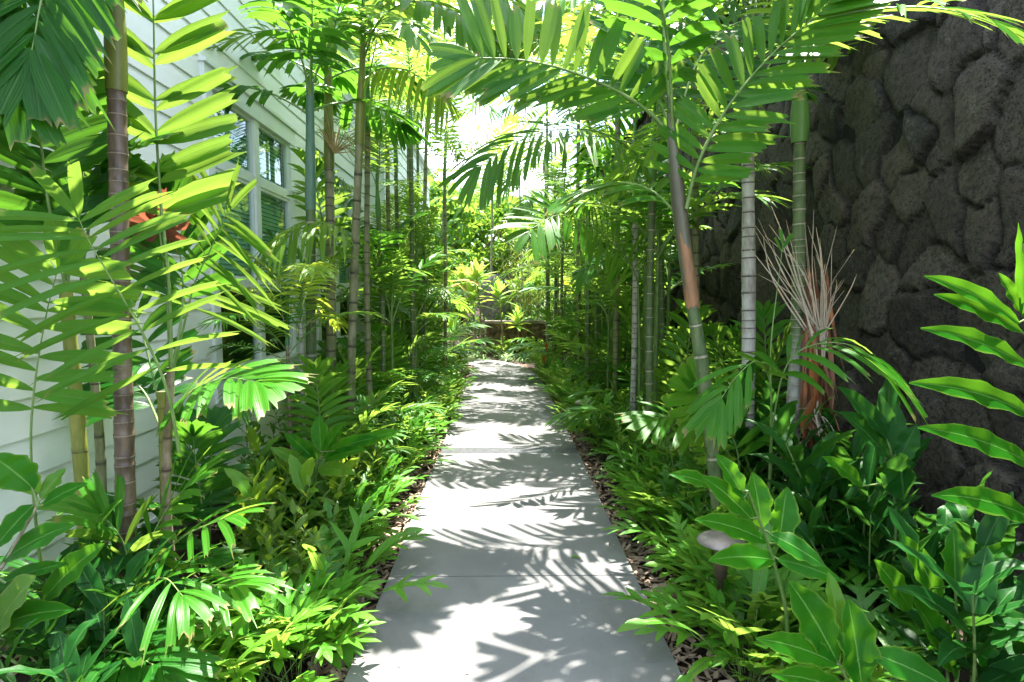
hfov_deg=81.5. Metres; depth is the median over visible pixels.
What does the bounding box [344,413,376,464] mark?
ginger plant
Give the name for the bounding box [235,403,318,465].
shrub
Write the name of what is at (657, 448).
shrub
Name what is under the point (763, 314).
young palm
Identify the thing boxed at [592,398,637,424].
fern
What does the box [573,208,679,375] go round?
palm tree
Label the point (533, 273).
shrub
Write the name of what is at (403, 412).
fern
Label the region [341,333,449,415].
young palm
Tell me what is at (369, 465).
shrub
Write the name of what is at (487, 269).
shrub
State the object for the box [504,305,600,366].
young palm
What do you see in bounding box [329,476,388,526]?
fern
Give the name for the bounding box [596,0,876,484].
palm tree
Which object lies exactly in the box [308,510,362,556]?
shrub
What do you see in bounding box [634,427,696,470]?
shrub
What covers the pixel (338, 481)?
shrub
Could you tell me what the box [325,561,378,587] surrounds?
fern
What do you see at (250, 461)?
shrub
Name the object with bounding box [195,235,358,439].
palm tree
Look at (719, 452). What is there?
shrub
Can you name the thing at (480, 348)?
young palm
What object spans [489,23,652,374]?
palm tree
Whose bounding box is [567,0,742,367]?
palm tree
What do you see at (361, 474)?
shrub
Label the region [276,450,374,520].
ginger plant
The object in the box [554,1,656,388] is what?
palm tree
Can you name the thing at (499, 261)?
shrub
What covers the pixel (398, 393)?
shrub
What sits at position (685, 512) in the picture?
fern
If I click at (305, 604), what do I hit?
fern
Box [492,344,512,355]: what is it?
fern
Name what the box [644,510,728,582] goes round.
fern
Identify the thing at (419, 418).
fern
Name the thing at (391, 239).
young palm
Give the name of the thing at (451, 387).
fern
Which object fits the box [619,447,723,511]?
fern
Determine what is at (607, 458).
fern
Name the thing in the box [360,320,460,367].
young palm
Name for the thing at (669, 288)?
young palm
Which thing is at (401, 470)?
fern
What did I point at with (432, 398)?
fern
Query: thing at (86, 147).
palm tree
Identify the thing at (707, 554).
fern
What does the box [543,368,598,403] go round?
fern
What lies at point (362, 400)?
young palm
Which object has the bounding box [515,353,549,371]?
fern
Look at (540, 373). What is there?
fern
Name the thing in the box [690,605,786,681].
fern
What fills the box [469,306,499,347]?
shrub
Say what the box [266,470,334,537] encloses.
shrub
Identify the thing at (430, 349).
young palm
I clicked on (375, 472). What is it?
shrub
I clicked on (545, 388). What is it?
fern
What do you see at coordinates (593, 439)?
fern
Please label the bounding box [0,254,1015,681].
ground
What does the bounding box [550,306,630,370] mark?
young palm
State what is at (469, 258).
shrub
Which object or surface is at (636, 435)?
fern
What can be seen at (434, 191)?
tree
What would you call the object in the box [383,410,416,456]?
shrub
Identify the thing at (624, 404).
shrub
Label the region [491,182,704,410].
young palm
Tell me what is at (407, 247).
young palm
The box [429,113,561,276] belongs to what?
palm tree
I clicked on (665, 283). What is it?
young palm
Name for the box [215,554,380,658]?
fern
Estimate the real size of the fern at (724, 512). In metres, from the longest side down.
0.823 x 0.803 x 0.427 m
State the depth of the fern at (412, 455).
5.09 m
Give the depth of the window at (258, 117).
5.01 m
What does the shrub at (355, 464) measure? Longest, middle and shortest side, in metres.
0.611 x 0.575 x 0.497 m
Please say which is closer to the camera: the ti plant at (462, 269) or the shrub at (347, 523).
the shrub at (347, 523)
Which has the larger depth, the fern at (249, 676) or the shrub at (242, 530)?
the shrub at (242, 530)
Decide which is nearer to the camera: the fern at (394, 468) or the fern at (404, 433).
the fern at (394, 468)
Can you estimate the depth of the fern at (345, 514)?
3.62 m
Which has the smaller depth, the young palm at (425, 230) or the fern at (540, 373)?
the young palm at (425, 230)
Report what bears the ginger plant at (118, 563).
on the ground
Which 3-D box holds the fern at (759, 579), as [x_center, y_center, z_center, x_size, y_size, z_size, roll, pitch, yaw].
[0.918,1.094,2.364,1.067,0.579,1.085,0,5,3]
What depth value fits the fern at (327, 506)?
3.24 m
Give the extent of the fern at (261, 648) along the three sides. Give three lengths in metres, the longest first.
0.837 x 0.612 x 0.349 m
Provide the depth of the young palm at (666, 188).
6.12 m
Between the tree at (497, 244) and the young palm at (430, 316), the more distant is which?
the tree at (497, 244)
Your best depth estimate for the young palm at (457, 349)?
9.96 m
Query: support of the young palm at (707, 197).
on the ground
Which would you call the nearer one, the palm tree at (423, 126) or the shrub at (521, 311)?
the palm tree at (423, 126)
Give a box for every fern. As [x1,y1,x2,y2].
[65,608,250,681]
[118,626,270,681]
[119,609,280,681]
[147,589,336,681]
[152,552,300,663]
[172,575,288,664]
[183,613,294,681]
[194,557,312,608]
[195,572,383,681]
[195,574,380,681]
[205,578,385,681]
[206,526,307,588]
[211,552,388,674]
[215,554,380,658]
[215,556,353,661]
[223,503,343,569]
[228,566,361,663]
[229,524,344,579]
[237,498,450,667]
[238,494,359,538]
[283,480,398,561]
[286,569,365,626]
[290,469,420,528]
[290,514,385,554]
[300,500,435,589]
[305,567,379,618]
[308,471,419,542]
[309,519,392,568]
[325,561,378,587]
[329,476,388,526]
[334,454,414,515]
[348,461,380,507]
[356,479,430,515]
[366,456,429,504]
[371,452,420,476]
[373,434,434,474]
[374,413,433,443]
[374,423,454,463]
[378,392,430,425]
[379,435,458,472]
[382,407,435,436]
[384,406,439,436]
[384,415,438,442]
[393,402,447,444]
[398,410,456,445]
[400,406,443,424]
[402,377,453,390]
[403,391,463,420]
[405,391,440,409]
[405,392,456,415]
[413,395,463,434]
[418,374,481,417]
[418,390,458,410]
[420,352,449,368]
[424,380,463,397]
[426,405,449,432]
[427,377,460,390]
[432,365,473,390]
[434,372,469,395]
[438,370,471,386]
[439,378,473,395]
[447,349,471,372]
[447,358,474,377]
[489,343,497,354]
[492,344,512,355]
[495,339,518,353]
[498,336,518,352]
[514,343,531,353]
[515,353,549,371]
[519,359,568,381]
[522,353,560,376]
[528,349,559,364]
[528,358,584,379]
[534,383,555,395]
[535,359,569,379]
[536,367,581,390]
[541,366,581,382]
[542,363,584,386]
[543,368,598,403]
[543,372,611,400]
[545,396,598,430]
[546,377,582,407]
[548,383,604,409]
[554,390,613,445]
[557,385,611,420]
[560,378,618,394]
[568,368,610,396]
[575,425,628,457]
[577,414,627,449]
[584,404,660,436]
[585,438,677,459]
[586,368,624,389]
[586,381,637,404]
[590,390,629,431]
[591,439,707,496]
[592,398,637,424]
[594,463,722,530]
[596,391,637,409]
[597,421,638,445]
[599,485,727,573]
[600,462,675,482]
[601,522,902,681]
[603,379,629,427]
[604,483,690,542]
[605,427,700,463]
[610,466,668,491]
[613,484,678,518]
[614,461,692,543]
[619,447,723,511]
[620,469,688,527]
[622,423,674,464]
[628,508,712,551]
[633,544,843,681]
[636,447,773,507]
[643,524,713,602]
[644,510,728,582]
[652,495,736,542]
[652,580,798,638]
[654,501,725,546]
[656,531,713,587]
[659,555,780,630]
[664,501,695,523]
[665,541,821,619]
[669,606,843,680]
[671,508,867,612]
[676,554,800,645]
[677,575,801,660]
[679,527,826,624]
[682,503,806,556]
[683,579,825,663]
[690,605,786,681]
[691,533,883,600]
[704,566,797,652]
[738,618,842,673]
[780,590,963,681]
[788,571,913,632]
[804,561,964,681]
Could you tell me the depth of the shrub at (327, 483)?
3.70 m
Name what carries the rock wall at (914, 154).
on the ground
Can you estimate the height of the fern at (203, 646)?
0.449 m
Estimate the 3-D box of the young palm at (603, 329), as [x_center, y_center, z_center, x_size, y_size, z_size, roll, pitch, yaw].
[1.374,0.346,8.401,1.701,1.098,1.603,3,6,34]
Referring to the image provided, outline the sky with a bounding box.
[344,0,722,239]
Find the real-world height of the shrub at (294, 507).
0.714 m
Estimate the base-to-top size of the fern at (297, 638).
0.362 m
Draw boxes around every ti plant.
[440,259,482,354]
[443,315,469,351]
[452,257,500,358]
[457,280,493,358]
[479,276,517,356]
[497,305,531,355]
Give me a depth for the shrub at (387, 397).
6.23 m
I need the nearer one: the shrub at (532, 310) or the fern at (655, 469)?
the fern at (655, 469)
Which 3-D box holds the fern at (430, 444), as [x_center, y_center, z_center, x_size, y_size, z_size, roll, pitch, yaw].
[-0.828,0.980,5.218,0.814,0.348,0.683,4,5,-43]
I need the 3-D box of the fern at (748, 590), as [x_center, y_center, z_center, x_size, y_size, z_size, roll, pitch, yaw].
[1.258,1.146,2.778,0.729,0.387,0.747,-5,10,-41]
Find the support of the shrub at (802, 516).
on the ground
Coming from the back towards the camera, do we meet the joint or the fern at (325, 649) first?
the joint
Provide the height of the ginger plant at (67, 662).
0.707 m
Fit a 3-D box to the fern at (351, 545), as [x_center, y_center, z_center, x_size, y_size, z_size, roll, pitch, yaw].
[-0.841,1.092,2.862,0.964,0.508,0.963,-2,5,-24]
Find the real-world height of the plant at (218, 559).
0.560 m
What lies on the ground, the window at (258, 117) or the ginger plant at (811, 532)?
the ginger plant at (811, 532)
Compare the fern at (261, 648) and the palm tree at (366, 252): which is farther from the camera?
the palm tree at (366, 252)
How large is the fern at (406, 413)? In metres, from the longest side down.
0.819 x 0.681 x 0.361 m
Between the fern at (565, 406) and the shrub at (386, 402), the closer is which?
the shrub at (386, 402)
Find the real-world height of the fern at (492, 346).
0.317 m
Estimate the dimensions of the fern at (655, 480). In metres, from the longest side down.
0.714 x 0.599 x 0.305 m
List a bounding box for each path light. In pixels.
[575,399,593,436]
[697,530,745,647]
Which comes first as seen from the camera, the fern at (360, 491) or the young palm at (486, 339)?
the fern at (360, 491)
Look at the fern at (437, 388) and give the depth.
7.81 m
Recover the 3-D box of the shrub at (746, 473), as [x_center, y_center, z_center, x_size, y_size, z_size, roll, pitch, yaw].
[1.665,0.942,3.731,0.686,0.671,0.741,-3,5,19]
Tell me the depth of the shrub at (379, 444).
4.92 m
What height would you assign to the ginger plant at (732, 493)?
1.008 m
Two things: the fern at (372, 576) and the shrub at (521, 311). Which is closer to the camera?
the fern at (372, 576)
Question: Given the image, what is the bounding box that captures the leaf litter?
[352,406,677,677]
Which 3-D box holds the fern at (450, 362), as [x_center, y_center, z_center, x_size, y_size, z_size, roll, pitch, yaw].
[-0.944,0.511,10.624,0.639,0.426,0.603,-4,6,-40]
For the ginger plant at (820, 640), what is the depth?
1.98 m
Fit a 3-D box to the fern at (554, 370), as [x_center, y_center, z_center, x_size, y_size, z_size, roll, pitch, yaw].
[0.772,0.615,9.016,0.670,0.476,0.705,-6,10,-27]
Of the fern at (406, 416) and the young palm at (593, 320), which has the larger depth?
the young palm at (593, 320)
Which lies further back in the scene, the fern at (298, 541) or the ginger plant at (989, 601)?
the fern at (298, 541)
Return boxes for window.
[197,56,299,403]
[315,144,358,354]
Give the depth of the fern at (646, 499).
3.66 m
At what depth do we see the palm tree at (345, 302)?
11.29 m
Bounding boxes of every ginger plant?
[0,452,104,681]
[0,530,202,681]
[0,552,163,681]
[3,494,189,678]
[224,454,324,568]
[230,455,300,523]
[240,425,326,501]
[247,460,297,515]
[270,415,400,498]
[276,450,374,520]
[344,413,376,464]
[345,388,375,433]
[669,454,841,681]
[714,357,801,492]
[719,394,852,508]
[722,357,801,492]
[745,378,924,597]
[756,571,946,681]
[773,442,886,549]
[779,386,824,444]
[789,467,935,613]
[820,437,932,567]
[821,409,875,479]
[822,386,920,628]
[870,491,1023,681]
[871,469,1018,657]
[874,527,1023,681]
[909,223,1023,521]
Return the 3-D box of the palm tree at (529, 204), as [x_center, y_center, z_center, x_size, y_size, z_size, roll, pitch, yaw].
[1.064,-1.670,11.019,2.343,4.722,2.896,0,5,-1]
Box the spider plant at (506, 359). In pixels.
[498,352,513,361]
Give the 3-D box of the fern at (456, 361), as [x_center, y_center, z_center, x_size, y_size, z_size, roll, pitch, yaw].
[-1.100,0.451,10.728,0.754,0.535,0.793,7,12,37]
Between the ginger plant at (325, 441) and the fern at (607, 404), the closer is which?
the ginger plant at (325, 441)
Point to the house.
(268, 134)
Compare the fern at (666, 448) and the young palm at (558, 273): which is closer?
the fern at (666, 448)
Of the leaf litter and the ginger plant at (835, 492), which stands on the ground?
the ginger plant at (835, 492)
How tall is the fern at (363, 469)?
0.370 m
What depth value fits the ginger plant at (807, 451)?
3.67 m
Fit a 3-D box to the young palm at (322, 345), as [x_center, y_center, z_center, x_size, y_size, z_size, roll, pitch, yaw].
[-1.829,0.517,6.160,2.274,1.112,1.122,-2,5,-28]
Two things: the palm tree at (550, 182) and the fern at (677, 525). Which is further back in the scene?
the palm tree at (550, 182)
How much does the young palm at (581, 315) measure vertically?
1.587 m
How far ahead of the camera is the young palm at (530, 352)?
10.92 m
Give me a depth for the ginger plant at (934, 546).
2.45 m
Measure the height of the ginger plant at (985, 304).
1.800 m
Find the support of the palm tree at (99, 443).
on the ground
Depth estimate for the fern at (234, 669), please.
2.34 m
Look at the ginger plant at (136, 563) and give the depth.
2.16 m
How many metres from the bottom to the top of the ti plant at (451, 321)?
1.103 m
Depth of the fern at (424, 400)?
6.50 m
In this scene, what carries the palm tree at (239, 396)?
on the ground
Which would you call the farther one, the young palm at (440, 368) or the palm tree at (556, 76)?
the palm tree at (556, 76)
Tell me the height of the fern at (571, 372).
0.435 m
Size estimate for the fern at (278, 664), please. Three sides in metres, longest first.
0.813 x 0.682 x 0.347 m
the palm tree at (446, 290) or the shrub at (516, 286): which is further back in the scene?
the shrub at (516, 286)
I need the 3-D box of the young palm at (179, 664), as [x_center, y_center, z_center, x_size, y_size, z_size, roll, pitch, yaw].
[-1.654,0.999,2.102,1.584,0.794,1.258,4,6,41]
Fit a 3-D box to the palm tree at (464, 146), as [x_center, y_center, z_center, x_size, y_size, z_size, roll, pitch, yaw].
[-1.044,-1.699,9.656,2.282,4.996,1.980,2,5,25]
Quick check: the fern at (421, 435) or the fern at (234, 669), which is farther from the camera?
the fern at (421, 435)
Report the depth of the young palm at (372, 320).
8.78 m
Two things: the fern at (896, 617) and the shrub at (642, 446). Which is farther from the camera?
the shrub at (642, 446)
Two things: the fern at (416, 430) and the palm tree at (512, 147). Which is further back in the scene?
the palm tree at (512, 147)
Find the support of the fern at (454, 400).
on the ground
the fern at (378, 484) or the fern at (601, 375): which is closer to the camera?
the fern at (378, 484)
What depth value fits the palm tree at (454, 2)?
10.01 m
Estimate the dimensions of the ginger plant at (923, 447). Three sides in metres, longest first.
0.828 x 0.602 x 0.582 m
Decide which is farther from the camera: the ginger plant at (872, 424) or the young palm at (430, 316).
the young palm at (430, 316)
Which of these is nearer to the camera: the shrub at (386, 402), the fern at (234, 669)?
the fern at (234, 669)
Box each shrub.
[215,447,286,536]
[223,494,295,571]
[225,466,293,569]
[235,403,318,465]
[242,459,349,580]
[247,459,314,503]
[251,446,347,544]
[256,520,335,591]
[266,403,339,454]
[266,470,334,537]
[307,434,363,494]
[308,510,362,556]
[310,480,358,511]
[317,449,381,516]
[317,452,362,513]
[318,429,378,503]
[319,448,377,481]
[341,388,410,444]
[349,424,391,476]
[352,474,378,494]
[357,425,387,459]
[358,376,395,420]
[372,466,391,501]
[374,369,417,418]
[377,387,397,419]
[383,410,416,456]
[394,369,427,406]
[400,383,413,404]
[431,270,475,317]
[443,265,489,319]
[447,247,486,277]
[449,312,476,348]
[464,258,492,277]
[465,311,492,345]
[466,239,508,274]
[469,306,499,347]
[477,274,518,324]
[488,242,526,278]
[501,302,536,319]
[501,303,528,319]
[507,276,545,314]
[511,299,539,319]
[513,262,567,302]
[537,278,582,325]
[593,405,630,461]
[601,376,625,393]
[607,396,645,442]
[611,417,663,466]
[611,444,675,512]
[613,430,656,470]
[626,391,674,412]
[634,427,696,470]
[637,390,688,438]
[638,442,678,482]
[654,406,703,442]
[658,427,743,505]
[660,406,706,473]
[669,478,722,518]
[674,434,743,475]
[674,467,764,547]
[688,499,752,527]
[704,504,758,553]
[728,490,806,567]
[734,450,803,501]
[745,482,829,532]
[756,477,833,554]
[764,464,828,507]
[807,504,926,602]
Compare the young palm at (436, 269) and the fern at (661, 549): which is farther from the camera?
the young palm at (436, 269)
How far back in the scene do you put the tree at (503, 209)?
23.75 m
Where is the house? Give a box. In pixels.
[0,0,434,657]
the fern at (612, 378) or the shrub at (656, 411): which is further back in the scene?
the fern at (612, 378)
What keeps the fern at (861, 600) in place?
on the ground
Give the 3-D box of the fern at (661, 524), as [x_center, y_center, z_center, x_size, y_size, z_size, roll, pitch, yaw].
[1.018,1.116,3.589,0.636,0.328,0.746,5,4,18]
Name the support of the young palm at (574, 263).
on the ground
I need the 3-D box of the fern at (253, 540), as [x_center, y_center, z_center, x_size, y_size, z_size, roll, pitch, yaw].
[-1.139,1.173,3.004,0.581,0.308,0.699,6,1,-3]
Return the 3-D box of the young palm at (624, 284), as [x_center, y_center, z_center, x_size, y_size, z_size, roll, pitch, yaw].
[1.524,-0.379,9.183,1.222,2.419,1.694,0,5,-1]
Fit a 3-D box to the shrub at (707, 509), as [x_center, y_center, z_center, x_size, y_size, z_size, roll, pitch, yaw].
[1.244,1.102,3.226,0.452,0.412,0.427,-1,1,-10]
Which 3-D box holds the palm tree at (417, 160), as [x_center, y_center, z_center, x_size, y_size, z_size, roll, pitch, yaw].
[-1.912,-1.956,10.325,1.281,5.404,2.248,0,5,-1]
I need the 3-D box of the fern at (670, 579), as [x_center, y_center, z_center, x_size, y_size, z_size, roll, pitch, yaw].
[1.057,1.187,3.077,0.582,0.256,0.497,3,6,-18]
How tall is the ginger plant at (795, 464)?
1.153 m
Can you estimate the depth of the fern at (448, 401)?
7.25 m
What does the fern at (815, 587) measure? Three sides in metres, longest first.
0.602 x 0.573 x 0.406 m
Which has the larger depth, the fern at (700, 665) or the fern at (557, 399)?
the fern at (557, 399)
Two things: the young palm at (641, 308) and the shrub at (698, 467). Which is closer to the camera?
the shrub at (698, 467)
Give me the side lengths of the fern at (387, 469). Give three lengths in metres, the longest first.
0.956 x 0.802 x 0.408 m
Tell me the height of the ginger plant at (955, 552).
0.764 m
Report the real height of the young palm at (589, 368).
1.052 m
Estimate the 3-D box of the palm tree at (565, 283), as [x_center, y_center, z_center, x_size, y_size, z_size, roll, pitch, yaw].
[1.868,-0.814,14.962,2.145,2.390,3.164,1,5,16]
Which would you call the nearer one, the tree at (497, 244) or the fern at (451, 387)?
the fern at (451, 387)
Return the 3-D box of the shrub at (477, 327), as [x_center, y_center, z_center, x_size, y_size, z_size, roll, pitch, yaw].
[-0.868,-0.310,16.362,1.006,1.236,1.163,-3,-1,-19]
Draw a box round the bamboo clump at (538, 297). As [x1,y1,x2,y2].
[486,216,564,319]
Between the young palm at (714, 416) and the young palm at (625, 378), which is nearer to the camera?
the young palm at (714, 416)
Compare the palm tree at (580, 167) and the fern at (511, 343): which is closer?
the palm tree at (580, 167)
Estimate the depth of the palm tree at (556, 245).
12.19 m
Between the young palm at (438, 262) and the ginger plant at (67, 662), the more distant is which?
the young palm at (438, 262)
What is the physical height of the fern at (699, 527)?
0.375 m
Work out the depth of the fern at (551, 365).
10.64 m
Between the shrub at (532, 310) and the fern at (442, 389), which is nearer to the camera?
the fern at (442, 389)
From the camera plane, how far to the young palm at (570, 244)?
10.29 m
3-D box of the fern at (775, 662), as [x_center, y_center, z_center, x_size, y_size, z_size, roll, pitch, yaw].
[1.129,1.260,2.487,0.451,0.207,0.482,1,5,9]
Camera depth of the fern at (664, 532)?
3.62 m
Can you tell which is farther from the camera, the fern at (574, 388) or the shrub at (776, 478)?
the fern at (574, 388)
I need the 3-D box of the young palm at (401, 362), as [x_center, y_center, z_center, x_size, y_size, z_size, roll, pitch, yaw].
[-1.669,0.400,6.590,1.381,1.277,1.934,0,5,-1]
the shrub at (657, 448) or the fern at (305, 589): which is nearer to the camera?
the fern at (305, 589)
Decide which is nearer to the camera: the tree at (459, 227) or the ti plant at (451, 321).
the ti plant at (451, 321)
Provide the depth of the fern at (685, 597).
2.61 m
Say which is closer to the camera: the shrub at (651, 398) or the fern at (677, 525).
the fern at (677, 525)
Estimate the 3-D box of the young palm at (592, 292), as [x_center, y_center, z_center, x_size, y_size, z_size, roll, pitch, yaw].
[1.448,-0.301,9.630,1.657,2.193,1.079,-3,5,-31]
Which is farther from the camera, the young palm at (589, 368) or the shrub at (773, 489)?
the young palm at (589, 368)
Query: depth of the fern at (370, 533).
3.37 m
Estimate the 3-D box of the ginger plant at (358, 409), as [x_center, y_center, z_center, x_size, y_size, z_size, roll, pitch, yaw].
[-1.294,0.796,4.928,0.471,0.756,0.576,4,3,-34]
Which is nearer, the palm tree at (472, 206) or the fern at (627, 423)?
the fern at (627, 423)
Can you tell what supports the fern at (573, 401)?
on the ground
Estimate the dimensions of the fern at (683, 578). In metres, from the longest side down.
1.058 x 0.888 x 0.452 m
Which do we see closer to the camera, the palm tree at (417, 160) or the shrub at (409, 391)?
the shrub at (409, 391)
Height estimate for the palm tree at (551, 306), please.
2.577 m
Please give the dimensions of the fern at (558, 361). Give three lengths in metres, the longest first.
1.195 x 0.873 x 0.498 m
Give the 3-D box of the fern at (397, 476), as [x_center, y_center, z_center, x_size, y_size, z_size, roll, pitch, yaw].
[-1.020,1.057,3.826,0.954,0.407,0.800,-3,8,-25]
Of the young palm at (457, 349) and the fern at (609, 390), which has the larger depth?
the young palm at (457, 349)
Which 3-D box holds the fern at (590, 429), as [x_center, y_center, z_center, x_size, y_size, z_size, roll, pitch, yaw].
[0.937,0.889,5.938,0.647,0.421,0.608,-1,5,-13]
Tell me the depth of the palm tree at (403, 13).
4.43 m
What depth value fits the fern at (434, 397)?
7.46 m
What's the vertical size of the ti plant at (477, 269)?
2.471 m
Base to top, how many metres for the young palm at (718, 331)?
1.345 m
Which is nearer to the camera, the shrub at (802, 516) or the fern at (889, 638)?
the fern at (889, 638)
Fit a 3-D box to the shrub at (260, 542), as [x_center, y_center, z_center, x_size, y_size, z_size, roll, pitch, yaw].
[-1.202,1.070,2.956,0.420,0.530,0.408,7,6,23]
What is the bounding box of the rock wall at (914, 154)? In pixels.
[584,0,1023,585]
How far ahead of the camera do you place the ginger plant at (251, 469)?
3.56 m
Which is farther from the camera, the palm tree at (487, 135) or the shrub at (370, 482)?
the palm tree at (487, 135)
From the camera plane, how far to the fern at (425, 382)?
7.76 m
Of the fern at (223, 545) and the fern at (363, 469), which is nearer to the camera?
the fern at (223, 545)
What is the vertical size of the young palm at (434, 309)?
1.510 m
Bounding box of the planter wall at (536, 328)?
[485,320,559,354]
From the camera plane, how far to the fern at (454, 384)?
8.61 m
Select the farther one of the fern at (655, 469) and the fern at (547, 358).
the fern at (547, 358)
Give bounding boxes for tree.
[0,0,147,576]
[0,43,148,606]
[0,159,318,539]
[10,131,181,543]
[83,0,246,574]
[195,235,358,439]
[197,239,383,449]
[207,0,561,427]
[216,0,432,426]
[239,0,435,417]
[265,115,427,415]
[282,0,434,415]
[321,37,438,361]
[322,191,461,330]
[326,211,474,348]
[332,19,537,401]
[339,0,516,326]
[340,245,461,330]
[340,260,349,334]
[345,73,420,356]
[382,15,515,333]
[384,42,508,368]
[397,91,511,374]
[399,84,425,280]
[420,0,896,512]
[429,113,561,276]
[429,166,454,225]
[429,182,496,268]
[436,0,826,465]
[440,184,524,270]
[448,15,639,340]
[462,126,562,317]
[470,0,699,300]
[471,0,709,397]
[471,168,620,356]
[475,190,539,264]
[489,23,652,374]
[490,209,569,278]
[492,0,617,314]
[492,218,680,337]
[498,0,1023,478]
[504,4,777,410]
[510,116,575,341]
[511,127,629,360]
[520,188,575,358]
[520,259,572,319]
[522,228,583,320]
[524,207,596,255]
[525,200,622,329]
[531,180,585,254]
[536,266,585,350]
[543,145,595,362]
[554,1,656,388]
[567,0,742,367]
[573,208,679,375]
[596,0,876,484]
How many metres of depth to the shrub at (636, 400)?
6.12 m
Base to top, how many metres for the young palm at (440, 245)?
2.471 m
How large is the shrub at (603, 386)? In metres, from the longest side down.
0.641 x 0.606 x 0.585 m
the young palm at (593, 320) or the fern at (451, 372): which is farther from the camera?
the young palm at (593, 320)
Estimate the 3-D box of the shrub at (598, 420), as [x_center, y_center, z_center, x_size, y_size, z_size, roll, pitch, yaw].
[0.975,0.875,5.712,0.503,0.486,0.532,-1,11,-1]
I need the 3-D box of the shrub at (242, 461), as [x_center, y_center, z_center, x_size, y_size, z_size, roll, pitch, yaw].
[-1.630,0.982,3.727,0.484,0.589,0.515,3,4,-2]
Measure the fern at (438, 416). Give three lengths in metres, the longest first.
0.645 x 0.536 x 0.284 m
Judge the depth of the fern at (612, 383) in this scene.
6.58 m
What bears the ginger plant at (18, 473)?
on the ground
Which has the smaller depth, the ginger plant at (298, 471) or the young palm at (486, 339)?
the ginger plant at (298, 471)
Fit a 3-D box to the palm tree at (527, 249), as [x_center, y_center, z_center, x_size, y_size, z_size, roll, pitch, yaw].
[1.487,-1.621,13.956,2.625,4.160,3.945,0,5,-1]
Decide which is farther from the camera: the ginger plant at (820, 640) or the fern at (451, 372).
the fern at (451, 372)
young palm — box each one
[0,445,294,681]
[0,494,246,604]
[0,499,221,681]
[56,400,326,580]
[192,354,422,496]
[223,146,431,301]
[223,336,431,404]
[263,380,410,445]
[265,173,431,306]
[280,346,404,422]
[294,321,425,395]
[316,227,444,402]
[324,333,448,426]
[336,227,433,343]
[340,279,454,330]
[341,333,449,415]
[359,287,468,401]
[360,184,441,380]
[360,257,433,326]
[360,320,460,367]
[372,318,479,374]
[378,322,452,404]
[390,214,453,374]
[392,200,471,348]
[405,242,468,285]
[405,294,494,365]
[405,302,478,355]
[409,223,465,286]
[419,297,486,363]
[420,249,454,362]
[420,303,501,362]
[434,249,474,334]
[440,321,491,338]
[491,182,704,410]
[504,302,601,364]
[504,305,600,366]
[531,248,575,354]
[543,290,622,366]
[543,325,658,382]
[544,212,585,260]
[544,298,728,428]
[547,196,627,377]
[547,293,631,338]
[548,127,758,410]
[548,300,691,382]
[549,272,605,359]
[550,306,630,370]
[552,289,681,360]
[559,156,812,416]
[559,291,691,434]
[566,213,643,322]
[566,342,677,400]
[570,259,665,388]
[570,334,732,376]
[574,268,643,376]
[577,206,713,383]
[579,240,644,360]
[581,297,621,347]
[585,167,734,357]
[592,239,679,290]
[610,353,769,470]
[638,230,703,344]
[682,227,927,490]
[702,320,800,430]
[710,300,840,420]
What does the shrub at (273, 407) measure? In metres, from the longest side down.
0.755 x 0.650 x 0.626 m
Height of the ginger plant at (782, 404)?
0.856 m
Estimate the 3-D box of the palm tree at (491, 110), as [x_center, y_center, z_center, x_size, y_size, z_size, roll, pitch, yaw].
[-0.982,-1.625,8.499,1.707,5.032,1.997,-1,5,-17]
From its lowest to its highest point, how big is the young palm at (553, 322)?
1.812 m
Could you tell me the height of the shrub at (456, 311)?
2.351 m
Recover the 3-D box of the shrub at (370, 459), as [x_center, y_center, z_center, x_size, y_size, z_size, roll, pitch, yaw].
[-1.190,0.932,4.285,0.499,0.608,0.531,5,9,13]
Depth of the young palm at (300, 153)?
5.66 m
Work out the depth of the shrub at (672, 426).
4.92 m
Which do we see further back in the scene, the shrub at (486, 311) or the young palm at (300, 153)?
the shrub at (486, 311)
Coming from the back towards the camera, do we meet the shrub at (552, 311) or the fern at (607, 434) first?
the shrub at (552, 311)
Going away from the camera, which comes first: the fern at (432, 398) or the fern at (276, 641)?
the fern at (276, 641)
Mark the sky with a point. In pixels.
(434, 162)
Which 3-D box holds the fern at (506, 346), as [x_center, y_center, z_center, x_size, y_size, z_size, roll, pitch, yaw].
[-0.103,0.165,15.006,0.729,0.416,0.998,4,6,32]
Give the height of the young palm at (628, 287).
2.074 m
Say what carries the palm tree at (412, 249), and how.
on the ground
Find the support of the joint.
in the path
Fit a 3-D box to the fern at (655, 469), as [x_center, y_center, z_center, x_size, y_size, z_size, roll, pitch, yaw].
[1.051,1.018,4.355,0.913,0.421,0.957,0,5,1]
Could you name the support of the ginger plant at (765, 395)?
on the ground
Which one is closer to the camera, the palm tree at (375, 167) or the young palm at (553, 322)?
the palm tree at (375, 167)
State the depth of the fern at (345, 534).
3.38 m
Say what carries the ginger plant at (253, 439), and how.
on the ground
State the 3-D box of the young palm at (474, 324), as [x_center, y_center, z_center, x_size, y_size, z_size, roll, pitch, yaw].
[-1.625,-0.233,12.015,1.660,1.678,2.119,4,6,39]
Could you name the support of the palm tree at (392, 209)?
on the ground
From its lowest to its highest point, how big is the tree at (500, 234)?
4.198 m
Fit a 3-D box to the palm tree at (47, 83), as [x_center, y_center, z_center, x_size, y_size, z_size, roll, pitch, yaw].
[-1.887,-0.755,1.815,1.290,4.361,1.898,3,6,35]
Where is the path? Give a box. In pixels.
[344,358,681,681]
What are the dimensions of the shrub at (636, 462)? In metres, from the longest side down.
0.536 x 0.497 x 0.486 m

